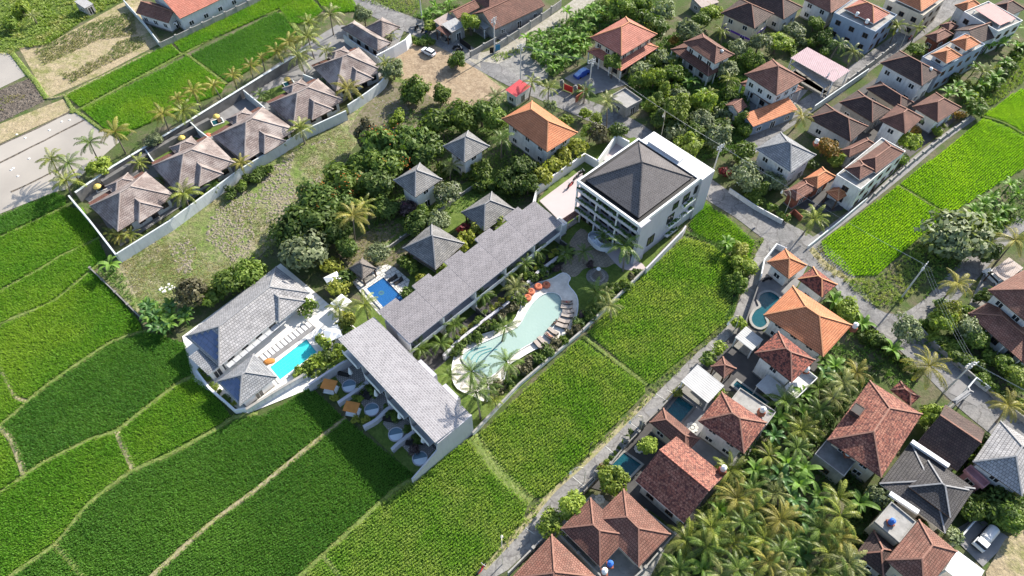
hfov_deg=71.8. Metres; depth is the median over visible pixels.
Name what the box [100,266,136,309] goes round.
lot weeds
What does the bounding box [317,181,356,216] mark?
broadleaf tree
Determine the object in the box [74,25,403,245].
villa garden
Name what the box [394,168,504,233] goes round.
house yard
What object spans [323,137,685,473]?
resort garden
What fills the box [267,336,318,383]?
swimming pool
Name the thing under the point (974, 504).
broadleaf tree
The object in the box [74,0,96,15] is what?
garden shed
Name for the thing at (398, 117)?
shrub
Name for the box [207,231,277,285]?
lot weeds
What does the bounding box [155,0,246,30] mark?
school building
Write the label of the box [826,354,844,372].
banana plant
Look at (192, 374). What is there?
bund grass
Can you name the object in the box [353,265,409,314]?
pool terrace
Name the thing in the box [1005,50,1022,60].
hedge shrub
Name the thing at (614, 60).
broadleaf tree
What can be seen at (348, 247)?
broadleaf tree
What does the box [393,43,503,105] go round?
bare soil
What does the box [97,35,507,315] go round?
open lot
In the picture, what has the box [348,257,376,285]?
thatched gazebo
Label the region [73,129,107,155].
palm tree
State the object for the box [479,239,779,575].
field lane
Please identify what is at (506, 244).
resort suite
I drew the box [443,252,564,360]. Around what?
planter wall
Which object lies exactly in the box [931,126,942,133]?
shrub
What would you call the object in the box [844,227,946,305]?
verge weeds
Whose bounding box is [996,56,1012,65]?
banana plant
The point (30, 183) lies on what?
mud bund
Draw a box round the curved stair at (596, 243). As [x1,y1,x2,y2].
[588,231,611,252]
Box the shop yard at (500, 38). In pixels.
[433,27,517,39]
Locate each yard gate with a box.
[459,37,470,49]
[564,84,572,92]
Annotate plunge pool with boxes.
[342,379,356,392]
[364,402,378,416]
[388,427,403,441]
[412,451,427,465]
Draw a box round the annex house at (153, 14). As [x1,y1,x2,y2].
[136,1,179,32]
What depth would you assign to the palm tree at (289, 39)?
167.73 m
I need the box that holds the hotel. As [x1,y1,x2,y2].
[573,132,714,264]
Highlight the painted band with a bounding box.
[722,27,765,39]
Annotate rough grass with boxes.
[362,0,422,14]
[414,3,459,19]
[976,51,1023,104]
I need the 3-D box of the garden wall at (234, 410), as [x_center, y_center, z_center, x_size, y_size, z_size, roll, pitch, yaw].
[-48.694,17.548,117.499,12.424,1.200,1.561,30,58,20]
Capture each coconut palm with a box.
[659,549,702,575]
[664,517,707,566]
[684,520,732,570]
[689,507,736,548]
[704,557,738,575]
[712,477,760,520]
[715,526,751,559]
[719,549,756,575]
[727,506,761,542]
[729,490,770,529]
[735,473,770,508]
[741,521,779,558]
[742,557,768,575]
[745,541,788,575]
[751,438,782,472]
[755,499,804,545]
[756,534,800,568]
[758,472,794,510]
[762,384,804,416]
[769,523,811,557]
[771,552,806,575]
[781,410,824,451]
[781,432,815,469]
[791,566,811,575]
[798,505,844,552]
[802,396,836,426]
[804,371,831,401]
[805,531,854,575]
[811,561,838,575]
[814,492,862,538]
[816,517,863,560]
[817,385,849,414]
[819,479,855,518]
[819,541,870,575]
[821,557,863,575]
[822,365,858,413]
[837,359,873,387]
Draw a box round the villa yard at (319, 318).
[182,263,354,412]
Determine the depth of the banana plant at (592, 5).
183.02 m
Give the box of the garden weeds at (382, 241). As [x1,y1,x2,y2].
[347,222,412,269]
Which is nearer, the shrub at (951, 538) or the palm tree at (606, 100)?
the shrub at (951, 538)
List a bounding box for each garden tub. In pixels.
[96,184,106,192]
[211,117,224,126]
[282,79,293,86]
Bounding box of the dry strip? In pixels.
[0,99,69,142]
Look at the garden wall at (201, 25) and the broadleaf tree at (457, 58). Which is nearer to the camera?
the broadleaf tree at (457, 58)
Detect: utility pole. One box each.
[491,17,496,53]
[517,43,524,79]
[588,58,595,94]
[713,143,724,168]
[901,262,927,298]
[942,361,978,393]
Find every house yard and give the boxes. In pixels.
[337,219,419,266]
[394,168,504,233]
[533,494,669,575]
[565,63,627,93]
[591,423,720,531]
[646,393,773,465]
[683,325,819,392]
[746,89,808,111]
[747,251,808,313]
[783,171,842,213]
[833,78,964,168]
[957,519,1007,565]
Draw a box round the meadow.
[0,0,121,52]
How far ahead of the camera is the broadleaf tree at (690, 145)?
148.62 m
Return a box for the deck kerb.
[451,272,577,400]
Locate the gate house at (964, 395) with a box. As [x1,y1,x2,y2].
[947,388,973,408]
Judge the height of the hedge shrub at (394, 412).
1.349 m
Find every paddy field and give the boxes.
[0,194,65,234]
[0,208,98,288]
[0,240,106,319]
[0,273,142,398]
[0,380,21,422]
[0,435,19,490]
[0,437,127,575]
[5,332,190,470]
[18,551,75,575]
[61,390,341,575]
[69,47,177,107]
[84,59,225,139]
[122,380,230,464]
[158,420,412,575]
[174,0,278,52]
[191,14,295,82]
[276,0,321,24]
[306,561,332,575]
[317,0,355,14]
[328,445,525,575]
[479,342,644,497]
[587,239,733,383]
[688,204,753,258]
[823,188,942,275]
[900,120,1023,210]
[984,90,1023,132]
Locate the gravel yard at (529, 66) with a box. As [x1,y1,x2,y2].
[499,42,551,80]
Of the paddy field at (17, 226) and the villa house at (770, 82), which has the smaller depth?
the paddy field at (17, 226)
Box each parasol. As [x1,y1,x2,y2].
[93,184,100,190]
[178,135,184,139]
[323,325,342,341]
[324,271,342,282]
[330,294,351,310]
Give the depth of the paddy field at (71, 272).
132.22 m
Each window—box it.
[161,202,168,208]
[222,168,229,174]
[646,233,654,246]
[646,492,653,500]
[656,430,663,438]
[665,509,672,517]
[666,212,674,224]
[672,200,679,210]
[682,191,690,203]
[704,435,712,442]
[721,447,729,455]
[762,156,768,163]
[769,366,776,373]
[773,272,779,279]
[777,166,783,173]
[819,466,829,474]
[841,185,848,192]
[851,468,861,476]
[861,562,871,570]
[884,69,890,76]
[887,128,894,134]
[896,76,902,82]
[908,83,914,89]
[915,515,926,521]
[964,477,974,485]
[988,475,998,482]
[991,337,998,345]
[994,300,1003,308]
[1004,350,1013,357]
[1010,313,1020,322]
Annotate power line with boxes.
[592,60,719,144]
[724,147,924,264]
[922,264,1023,389]
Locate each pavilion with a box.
[216,353,276,406]
[393,162,441,207]
[403,224,464,273]
[443,130,489,178]
[461,191,514,230]
[609,88,641,117]
[710,356,736,382]
[766,248,806,286]
[783,180,815,208]
[797,266,837,302]
[804,166,835,197]
[822,187,846,209]
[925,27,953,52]
[938,21,958,37]
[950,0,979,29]
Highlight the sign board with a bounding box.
[495,44,499,51]
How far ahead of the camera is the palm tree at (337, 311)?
123.55 m
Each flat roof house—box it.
[732,388,775,434]
[810,438,855,484]
[863,502,915,545]
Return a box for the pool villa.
[185,266,309,379]
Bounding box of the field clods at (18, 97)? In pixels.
[0,79,43,120]
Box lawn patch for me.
[385,231,412,250]
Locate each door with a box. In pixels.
[87,6,94,14]
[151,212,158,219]
[213,367,223,378]
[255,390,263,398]
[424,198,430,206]
[769,120,775,127]
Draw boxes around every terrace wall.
[307,359,352,390]
[337,381,371,406]
[363,405,394,430]
[391,431,415,452]
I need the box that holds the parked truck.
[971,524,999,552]
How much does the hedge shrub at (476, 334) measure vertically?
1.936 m
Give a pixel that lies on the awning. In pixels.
(443, 30)
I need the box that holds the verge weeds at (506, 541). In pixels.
[480,393,654,564]
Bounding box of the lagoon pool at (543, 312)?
[462,292,562,377]
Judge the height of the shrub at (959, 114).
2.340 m
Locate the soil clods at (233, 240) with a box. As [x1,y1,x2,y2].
[169,138,329,274]
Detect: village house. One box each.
[448,0,479,21]
[471,0,501,10]
[473,0,544,38]
[513,534,595,575]
[649,408,700,447]
[689,0,718,13]
[720,0,773,44]
[725,98,746,120]
[744,97,796,136]
[746,0,802,32]
[755,132,816,189]
[799,0,850,28]
[807,103,868,148]
[827,138,905,210]
[829,0,896,54]
[839,90,890,132]
[839,137,873,167]
[852,530,894,575]
[866,81,913,114]
[873,104,923,145]
[875,50,941,105]
[883,0,944,36]
[890,380,920,405]
[912,92,961,133]
[918,405,984,470]
[921,33,984,92]
[952,22,995,53]
[953,1,1022,53]
[995,0,1023,16]
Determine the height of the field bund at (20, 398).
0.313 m
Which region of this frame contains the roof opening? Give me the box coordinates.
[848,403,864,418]
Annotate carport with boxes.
[680,365,723,410]
[789,61,831,96]
[983,258,1022,286]
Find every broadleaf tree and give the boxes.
[84,155,111,176]
[143,133,162,146]
[170,276,209,306]
[210,263,247,295]
[231,257,268,288]
[268,208,310,244]
[277,227,330,272]
[283,200,341,233]
[292,177,340,210]
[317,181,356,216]
[319,215,352,246]
[320,160,366,194]
[333,235,359,258]
[345,148,378,173]
[353,3,372,25]
[353,115,378,147]
[357,165,396,198]
[358,123,410,175]
[363,241,391,262]
[365,150,408,178]
[372,194,400,219]
[380,57,402,79]
[394,124,431,154]
[398,74,431,104]
[402,208,431,236]
[405,131,446,167]
[412,203,431,217]
[417,107,452,136]
[425,209,450,229]
[432,82,451,103]
[433,181,461,208]
[443,98,478,133]
[447,51,465,68]
[461,12,481,35]
[469,100,496,126]
[469,158,491,180]
[480,106,507,131]
[494,166,525,193]
[509,154,536,178]
[515,173,539,194]
[535,506,565,538]
[558,489,585,520]
[587,122,610,144]
[597,465,630,495]
[603,52,621,78]
[607,122,628,136]
[608,0,637,19]
[628,71,644,86]
[629,0,652,12]
[635,9,669,39]
[636,435,658,454]
[641,67,666,86]
[649,0,674,19]
[659,64,684,82]
[662,92,690,120]
[672,131,703,157]
[675,17,704,40]
[686,121,706,140]
[688,108,714,129]
[690,89,717,111]
[691,11,712,25]
[700,3,723,20]
[701,124,733,150]
[717,60,739,80]
[724,271,748,294]
[726,157,764,193]
[727,38,747,58]
[728,255,758,276]
[731,240,749,258]
[732,140,757,163]
[737,122,752,136]
[742,52,764,69]
[747,33,772,53]
[750,181,770,199]
[763,170,787,190]
[768,31,794,53]
[781,21,806,39]
[807,16,824,31]
[814,137,839,156]
[816,27,833,45]
[824,146,842,158]
[827,153,844,168]
[835,296,862,320]
[864,484,893,507]
[891,308,924,343]
[898,131,922,150]
[907,42,928,55]
[913,208,995,259]
[917,403,946,428]
[927,308,958,331]
[937,300,962,323]
[955,313,981,339]
[960,492,989,521]
[963,97,989,115]
[963,327,990,349]
[974,432,990,454]
[977,242,1006,262]
[978,484,1023,524]
[991,498,1023,535]
[993,354,1021,377]
[1004,363,1023,391]
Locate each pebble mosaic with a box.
[594,494,604,504]
[634,445,642,453]
[686,422,698,432]
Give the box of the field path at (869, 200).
[803,115,975,247]
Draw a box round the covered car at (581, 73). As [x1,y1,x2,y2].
[573,67,589,79]
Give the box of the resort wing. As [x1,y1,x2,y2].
[338,317,472,483]
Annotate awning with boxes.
[436,25,450,44]
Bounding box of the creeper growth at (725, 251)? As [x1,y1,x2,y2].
[685,229,751,321]
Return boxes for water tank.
[600,567,607,575]
[606,560,613,568]
[718,465,726,474]
[757,406,765,416]
[802,367,809,373]
[812,138,818,145]
[849,322,858,331]
[886,518,895,526]
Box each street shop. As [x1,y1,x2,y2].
[433,13,453,35]
[441,18,464,42]
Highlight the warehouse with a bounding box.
[788,47,849,96]
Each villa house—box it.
[501,100,577,164]
[561,488,670,566]
[587,16,658,81]
[635,436,724,523]
[670,33,734,86]
[698,391,766,460]
[738,59,804,108]
[752,331,817,409]
[763,285,851,358]
[827,380,922,482]
[879,440,975,533]
[884,519,957,575]
[968,270,1023,364]
[973,421,1023,495]
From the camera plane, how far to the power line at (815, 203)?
132.63 m
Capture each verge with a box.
[415,33,435,45]
[492,33,534,61]
[809,247,864,285]
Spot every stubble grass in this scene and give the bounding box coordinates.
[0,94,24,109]
[35,12,136,63]
[61,34,145,81]
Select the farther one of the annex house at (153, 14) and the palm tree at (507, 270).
the annex house at (153, 14)
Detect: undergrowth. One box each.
[348,93,547,235]
[623,32,753,161]
[670,355,885,575]
[823,290,915,388]
[908,317,1023,408]
[923,178,1023,299]
[951,466,1023,533]
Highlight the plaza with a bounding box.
[540,169,582,218]
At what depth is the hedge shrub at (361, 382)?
117.76 m
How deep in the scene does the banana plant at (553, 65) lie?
167.80 m
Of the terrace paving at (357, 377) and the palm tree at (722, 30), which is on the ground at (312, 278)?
the palm tree at (722, 30)
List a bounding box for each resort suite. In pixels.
[378,291,455,370]
[412,266,490,339]
[444,244,516,315]
[474,222,548,294]
[503,201,574,274]
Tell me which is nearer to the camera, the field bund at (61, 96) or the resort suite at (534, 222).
the resort suite at (534, 222)
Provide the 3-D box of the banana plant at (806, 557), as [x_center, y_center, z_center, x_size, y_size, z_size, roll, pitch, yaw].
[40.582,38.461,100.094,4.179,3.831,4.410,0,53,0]
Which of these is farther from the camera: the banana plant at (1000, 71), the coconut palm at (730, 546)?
the banana plant at (1000, 71)
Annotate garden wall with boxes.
[68,195,121,261]
[75,49,308,201]
[88,266,141,319]
[100,118,212,185]
[116,110,347,262]
[123,0,159,45]
[158,0,260,48]
[190,122,207,137]
[195,370,246,413]
[243,90,265,108]
[245,373,307,412]
[303,74,316,81]
[343,35,379,65]
[347,77,387,113]
[376,34,411,64]
[386,182,477,247]
[469,37,496,56]
[472,268,644,434]
[495,0,561,51]
[508,529,551,575]
[533,153,598,201]
[552,532,600,575]
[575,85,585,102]
[583,444,625,494]
[598,136,629,164]
[619,492,676,575]
[624,429,640,448]
[644,225,686,273]
[646,385,680,424]
[728,188,782,223]
[745,281,760,321]
[759,243,786,280]
[783,209,802,220]
[806,198,867,248]
[812,68,868,111]
[846,42,896,82]
[860,312,901,361]
[871,117,969,197]
[914,318,1023,422]
[951,521,975,546]
[964,377,990,391]
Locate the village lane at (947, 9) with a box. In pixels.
[725,0,966,153]
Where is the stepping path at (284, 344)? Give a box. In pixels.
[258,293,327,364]
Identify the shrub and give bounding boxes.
[2,16,17,29]
[11,0,30,18]
[201,287,225,307]
[203,376,211,381]
[211,382,218,389]
[221,397,230,405]
[223,185,236,196]
[225,192,234,199]
[235,184,246,192]
[237,179,246,188]
[241,173,256,181]
[250,173,263,182]
[251,166,269,177]
[258,163,274,173]
[292,371,300,377]
[294,364,308,378]
[297,297,319,318]
[299,359,315,376]
[304,355,319,369]
[310,353,326,368]
[314,333,334,349]
[314,350,328,363]
[316,370,322,379]
[318,256,344,273]
[318,348,338,362]
[321,367,327,372]
[325,277,352,296]
[329,348,339,359]
[330,393,339,400]
[333,343,344,356]
[334,311,356,328]
[334,343,347,350]
[336,269,357,283]
[341,322,354,334]
[350,413,359,423]
[355,381,366,392]
[358,395,363,402]
[360,415,370,422]
[368,386,373,394]
[388,107,404,128]
[390,410,397,420]
[396,199,416,215]
[396,254,412,267]
[399,94,409,105]
[399,286,411,298]
[402,424,411,433]
[404,259,418,274]
[408,443,419,456]
[413,437,420,444]
[415,273,425,282]
[417,39,425,45]
[424,19,435,30]
[427,39,435,44]
[435,161,448,168]
[435,263,446,273]
[436,168,447,177]
[442,170,450,179]
[448,344,463,356]
[451,339,464,351]
[456,223,471,233]
[457,237,468,252]
[459,229,475,243]
[459,337,467,347]
[461,172,473,178]
[462,331,475,344]
[470,221,484,234]
[471,181,485,192]
[472,329,483,345]
[476,315,483,320]
[476,323,488,332]
[482,318,499,330]
[485,181,497,190]
[489,305,495,310]
[492,215,503,227]
[493,379,508,395]
[494,313,505,321]
[496,192,508,200]
[496,302,508,316]
[497,297,504,303]
[503,375,514,386]
[505,301,518,312]
[507,292,527,305]
[509,364,522,376]
[517,280,529,293]
[519,362,532,375]
[522,354,533,367]
[523,271,538,282]
[531,352,545,363]
[534,161,552,185]
[536,263,551,279]
[540,342,554,356]
[541,155,568,173]
[542,100,556,112]
[548,344,557,351]
[550,336,561,346]
[551,264,562,271]
[554,144,572,166]
[554,251,564,261]
[558,114,573,124]
[558,334,568,344]
[563,244,572,258]
[564,328,572,336]
[567,138,589,157]
[571,324,583,333]
[572,316,585,326]
[579,107,591,119]
[579,123,595,140]
[580,31,592,40]
[582,308,592,316]
[584,311,596,321]
[586,260,593,268]
[588,111,601,123]
[590,26,597,32]
[590,305,602,314]
[598,14,607,22]
[601,0,609,8]
[603,458,609,464]
[606,286,614,294]
[607,282,619,293]
[619,278,635,291]
[627,66,641,77]
[628,271,635,281]
[628,428,633,434]
[632,60,653,72]
[632,268,641,273]
[643,53,662,67]
[643,96,656,112]
[649,51,665,66]
[649,110,661,118]
[650,113,668,128]
[650,119,664,128]
[652,91,664,106]
[654,111,676,128]
[656,47,668,54]
[659,81,670,98]
[662,52,677,64]
[664,122,684,139]
[668,35,679,44]
[668,58,682,66]
[669,88,679,95]
[670,81,682,88]
[670,85,688,98]
[671,388,682,396]
[675,69,689,81]
[675,117,687,127]
[676,121,687,127]
[678,127,688,137]
[698,351,716,366]
[711,106,732,119]
[711,340,728,355]
[714,388,726,400]
[716,118,727,125]
[718,100,729,110]
[718,166,731,176]
[721,84,733,92]
[722,88,737,100]
[723,117,732,127]
[728,316,747,329]
[731,92,743,99]
[732,110,748,126]
[742,192,752,198]
[749,197,763,205]
[760,201,772,209]
[766,202,778,211]
[777,211,790,222]
[787,40,798,48]
[788,47,798,54]
[795,37,807,45]
[805,159,819,168]
[806,38,818,47]
[809,31,817,39]
[818,46,831,56]
[854,332,871,344]
[864,329,884,345]
[872,333,890,348]
[882,344,893,355]
[890,353,899,361]
[897,154,909,165]
[898,359,916,372]
[900,354,914,363]
[910,124,921,135]
[919,318,928,331]
[925,328,941,341]
[926,326,932,335]
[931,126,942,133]
[933,130,941,136]
[933,297,949,305]
[934,335,950,344]
[937,525,965,545]
[939,340,958,352]
[947,350,956,361]
[948,72,961,82]
[950,338,967,351]
[950,352,969,365]
[951,346,966,358]
[952,111,967,119]
[953,329,962,336]
[960,88,978,98]
[960,306,967,314]
[962,80,971,87]
[963,84,973,92]
[963,305,977,314]
[965,353,975,369]
[967,454,975,465]
[969,83,984,95]
[971,286,991,303]
[971,360,985,372]
[972,369,993,385]
[981,75,993,91]
[981,222,998,236]
[981,349,996,365]
[986,214,1002,229]
[988,381,1000,395]
[991,351,1001,364]
[992,78,1004,92]
[993,228,1002,238]
[995,67,1010,77]
[996,212,1013,225]
[998,390,1008,399]
[1003,60,1018,70]
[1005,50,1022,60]
[1008,211,1017,221]
[1013,42,1023,50]
[1013,397,1023,409]
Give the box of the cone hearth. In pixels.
[586,267,608,285]
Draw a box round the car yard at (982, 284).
[969,267,1022,307]
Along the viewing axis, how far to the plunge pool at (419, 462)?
110.65 m
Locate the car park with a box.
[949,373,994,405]
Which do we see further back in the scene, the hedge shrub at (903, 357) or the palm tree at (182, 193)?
the palm tree at (182, 193)
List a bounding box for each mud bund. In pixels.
[0,110,70,144]
[0,120,84,162]
[11,172,52,192]
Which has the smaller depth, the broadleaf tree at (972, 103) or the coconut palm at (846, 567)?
the coconut palm at (846, 567)
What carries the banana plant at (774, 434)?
on the ground at (312, 278)
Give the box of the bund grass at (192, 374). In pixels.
[0,0,1022,575]
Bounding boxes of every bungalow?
[88,171,174,233]
[151,136,235,198]
[210,107,295,162]
[267,78,342,131]
[311,46,380,96]
[341,17,399,55]
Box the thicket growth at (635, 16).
[527,0,664,76]
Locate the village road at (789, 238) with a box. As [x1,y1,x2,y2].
[345,0,1023,435]
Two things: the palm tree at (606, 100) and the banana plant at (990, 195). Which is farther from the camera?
the palm tree at (606, 100)
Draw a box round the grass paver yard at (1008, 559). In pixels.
[986,530,1023,575]
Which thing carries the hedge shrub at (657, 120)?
on the ground at (312, 278)
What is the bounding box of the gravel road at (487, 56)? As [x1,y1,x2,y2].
[467,0,594,67]
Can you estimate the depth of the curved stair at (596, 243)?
135.46 m
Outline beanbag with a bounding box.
[263,358,274,364]
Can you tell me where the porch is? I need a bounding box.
[958,465,990,492]
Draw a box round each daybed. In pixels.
[320,378,338,394]
[342,400,361,416]
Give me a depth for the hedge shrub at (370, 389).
117.44 m
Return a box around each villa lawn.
[148,137,199,164]
[203,121,228,133]
[257,82,293,101]
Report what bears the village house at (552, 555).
on the ground at (312, 278)
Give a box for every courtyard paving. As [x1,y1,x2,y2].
[561,229,614,276]
[601,239,644,269]
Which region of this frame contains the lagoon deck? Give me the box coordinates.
[452,273,577,399]
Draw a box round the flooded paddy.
[0,113,118,212]
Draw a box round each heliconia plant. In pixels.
[138,296,151,309]
[139,305,152,319]
[140,299,154,309]
[141,318,160,327]
[142,310,156,322]
[145,322,157,333]
[146,308,161,319]
[150,303,167,315]
[152,317,170,333]
[153,307,167,317]
[155,321,167,335]
[160,313,177,329]
[160,322,173,334]
[162,299,171,311]
[163,297,177,308]
[163,300,177,313]
[163,306,177,319]
[176,307,192,317]
[177,304,194,317]
[177,306,194,318]
[177,311,193,325]
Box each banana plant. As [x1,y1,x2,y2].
[96,255,121,273]
[419,10,431,19]
[424,6,436,18]
[429,0,442,14]
[435,9,446,16]
[442,0,455,10]
[518,31,534,43]
[525,41,540,51]
[532,46,545,59]
[533,28,547,40]
[536,50,552,65]
[540,39,554,46]
[545,46,558,58]
[548,63,559,74]
[551,27,561,36]
[553,53,571,68]
[556,35,567,48]
[560,5,573,19]
[562,26,573,37]
[564,43,579,56]
[566,31,580,44]
[572,13,582,24]
[572,54,583,65]
[573,32,589,46]
[578,20,594,31]
[579,9,589,19]
[580,41,592,54]
[584,2,597,13]
[588,12,602,24]
[596,5,608,11]
[682,77,699,88]
[687,551,714,575]
[709,497,731,522]
[716,235,740,250]
[738,537,765,564]
[742,457,770,480]
[763,423,786,444]
[767,405,792,431]
[767,463,793,489]
[775,447,801,471]
[783,484,807,513]
[786,542,814,569]
[787,468,813,495]
[792,402,815,421]
[793,385,815,402]
[793,456,822,478]
[794,498,822,522]
[798,522,822,553]
[806,481,834,506]
[816,356,844,373]
[816,365,836,383]
[822,291,842,308]
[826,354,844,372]
[845,489,880,515]
[850,312,877,331]
[881,338,904,359]
[939,86,958,98]
[946,80,965,90]
[957,88,978,104]
[964,203,983,217]
[966,103,987,115]
[968,61,985,74]
[971,77,990,88]
[977,195,994,210]
[983,41,996,53]
[983,72,997,83]
[983,189,1000,205]
[986,68,1007,82]
[991,212,1008,226]
[994,36,1011,51]
[995,202,1016,217]
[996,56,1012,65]
[999,176,1021,192]
[1009,40,1023,52]
[1009,183,1023,200]
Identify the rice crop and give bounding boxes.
[0,192,65,233]
[0,375,23,421]
[0,431,18,488]
[15,548,77,575]
[276,0,322,22]
[307,559,334,575]
[318,0,355,12]
[690,202,754,256]
[984,88,1023,131]
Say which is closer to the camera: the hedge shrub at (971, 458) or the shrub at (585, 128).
the hedge shrub at (971, 458)
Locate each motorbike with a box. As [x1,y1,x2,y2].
[476,562,485,575]
[762,274,772,281]
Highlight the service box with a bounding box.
[557,217,566,236]
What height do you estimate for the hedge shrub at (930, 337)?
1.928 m
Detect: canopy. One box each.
[474,18,488,38]
[563,211,579,230]
[731,327,762,358]
[938,551,983,575]
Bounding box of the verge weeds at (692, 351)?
[650,237,763,391]
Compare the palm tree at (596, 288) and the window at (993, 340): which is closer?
the window at (993, 340)
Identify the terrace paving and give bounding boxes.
[336,365,365,386]
[361,388,387,416]
[383,418,410,436]
[402,438,434,458]
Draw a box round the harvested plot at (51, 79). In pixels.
[19,0,160,96]
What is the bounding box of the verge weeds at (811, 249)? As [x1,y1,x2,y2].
[810,246,847,281]
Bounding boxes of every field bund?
[0,237,99,293]
[0,258,107,324]
[0,329,145,425]
[0,367,25,402]
[0,374,193,496]
[0,426,26,476]
[2,206,66,237]
[7,411,257,575]
[10,52,47,99]
[46,47,160,99]
[54,544,86,575]
[63,95,102,130]
[69,0,299,113]
[114,431,134,469]
[149,416,346,575]
[170,46,226,83]
[279,11,302,35]
[297,477,418,575]
[322,554,342,575]
[464,434,533,507]
[581,335,647,386]
[896,185,938,210]
[981,115,1023,135]
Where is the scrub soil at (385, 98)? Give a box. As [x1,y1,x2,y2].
[348,81,452,135]
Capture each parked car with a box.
[421,47,436,56]
[982,268,1002,285]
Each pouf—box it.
[525,294,531,300]
[527,288,534,294]
[534,283,542,289]
[542,281,550,288]
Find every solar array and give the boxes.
[191,330,217,359]
[221,377,240,400]
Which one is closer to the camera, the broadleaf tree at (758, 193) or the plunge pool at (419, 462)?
the plunge pool at (419, 462)
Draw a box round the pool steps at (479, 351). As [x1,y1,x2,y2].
[465,346,497,361]
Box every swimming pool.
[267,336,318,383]
[362,274,402,308]
[611,450,643,477]
[665,396,695,423]
[730,378,768,403]
[749,290,780,330]
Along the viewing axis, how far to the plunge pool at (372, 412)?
115.76 m
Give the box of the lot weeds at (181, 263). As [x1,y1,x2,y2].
[120,229,243,301]
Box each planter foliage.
[575,207,632,248]
[576,197,631,237]
[577,187,635,229]
[666,226,678,233]
[683,197,694,206]
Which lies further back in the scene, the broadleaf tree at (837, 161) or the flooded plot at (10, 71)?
the flooded plot at (10, 71)
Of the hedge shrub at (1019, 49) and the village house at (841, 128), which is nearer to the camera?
the village house at (841, 128)
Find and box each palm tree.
[23,9,41,23]
[34,147,67,178]
[48,169,85,195]
[54,151,87,182]
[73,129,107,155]
[99,116,135,153]
[102,227,120,242]
[110,228,133,244]
[119,226,142,243]
[126,152,150,171]
[147,103,176,130]
[154,174,164,185]
[166,177,203,208]
[167,92,186,116]
[167,100,199,124]
[181,79,206,111]
[200,76,225,98]
[203,179,220,193]
[220,66,242,89]
[229,153,253,173]
[241,57,261,79]
[251,87,269,102]
[255,52,267,71]
[263,42,287,62]
[275,31,302,52]
[279,41,316,74]
[286,116,315,143]
[294,24,322,58]
[296,13,320,37]
[314,2,344,34]
[316,44,333,59]
[325,295,353,321]
[330,74,363,100]
[330,201,373,240]
[348,289,377,319]
[352,193,376,228]
[376,54,392,77]
[384,30,399,44]
[407,336,433,359]
[427,333,453,356]
[437,364,460,386]
[440,157,462,179]
[442,314,467,337]
[454,356,488,391]
[458,375,495,419]
[471,368,503,402]
[475,287,496,306]
[481,388,504,410]
[484,87,507,105]
[489,129,514,157]
[489,347,524,385]
[491,314,519,341]
[496,265,517,286]
[500,273,528,299]
[513,253,536,273]
[521,72,541,99]
[526,242,547,262]
[536,78,560,99]
[554,242,578,264]
[574,81,596,103]
[575,242,593,263]
[577,277,609,304]
[590,286,616,307]
[594,90,622,127]
[594,227,609,243]
[594,291,622,322]
[600,233,641,271]
[699,87,718,94]
[714,23,728,44]
[714,450,748,490]
[718,71,740,88]
[789,105,813,128]
[798,204,830,235]
[827,34,848,59]
[841,42,864,68]
[887,19,908,43]
[901,345,952,389]
[909,20,926,42]
[939,268,975,298]
[967,63,995,84]
[985,387,1023,423]
[992,225,1023,262]
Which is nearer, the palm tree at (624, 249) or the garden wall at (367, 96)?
the palm tree at (624, 249)
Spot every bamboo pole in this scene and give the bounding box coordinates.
[628,415,642,431]
[727,315,738,332]
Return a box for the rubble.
[159,283,174,292]
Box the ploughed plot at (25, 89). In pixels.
[0,80,44,121]
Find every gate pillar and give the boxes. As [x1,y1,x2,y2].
[560,79,563,89]
[573,85,577,94]
[594,470,599,479]
[623,436,629,444]
[639,419,645,429]
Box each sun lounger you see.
[312,328,322,338]
[337,371,348,376]
[358,393,370,399]
[382,416,393,422]
[388,273,397,282]
[393,276,403,284]
[405,440,412,445]
[533,339,543,349]
[537,336,547,345]
[547,326,558,335]
[555,322,567,328]
[557,318,569,324]
[560,304,572,309]
[561,300,572,304]
[561,313,573,318]
[562,309,573,314]
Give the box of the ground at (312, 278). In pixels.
[0,0,1023,575]
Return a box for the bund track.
[484,393,655,569]
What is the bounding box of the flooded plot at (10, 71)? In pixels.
[0,53,24,87]
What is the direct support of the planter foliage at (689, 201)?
in the hotel
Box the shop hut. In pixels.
[506,80,530,106]
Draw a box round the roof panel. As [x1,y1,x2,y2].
[973,3,1015,27]
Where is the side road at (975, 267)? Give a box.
[901,216,1023,327]

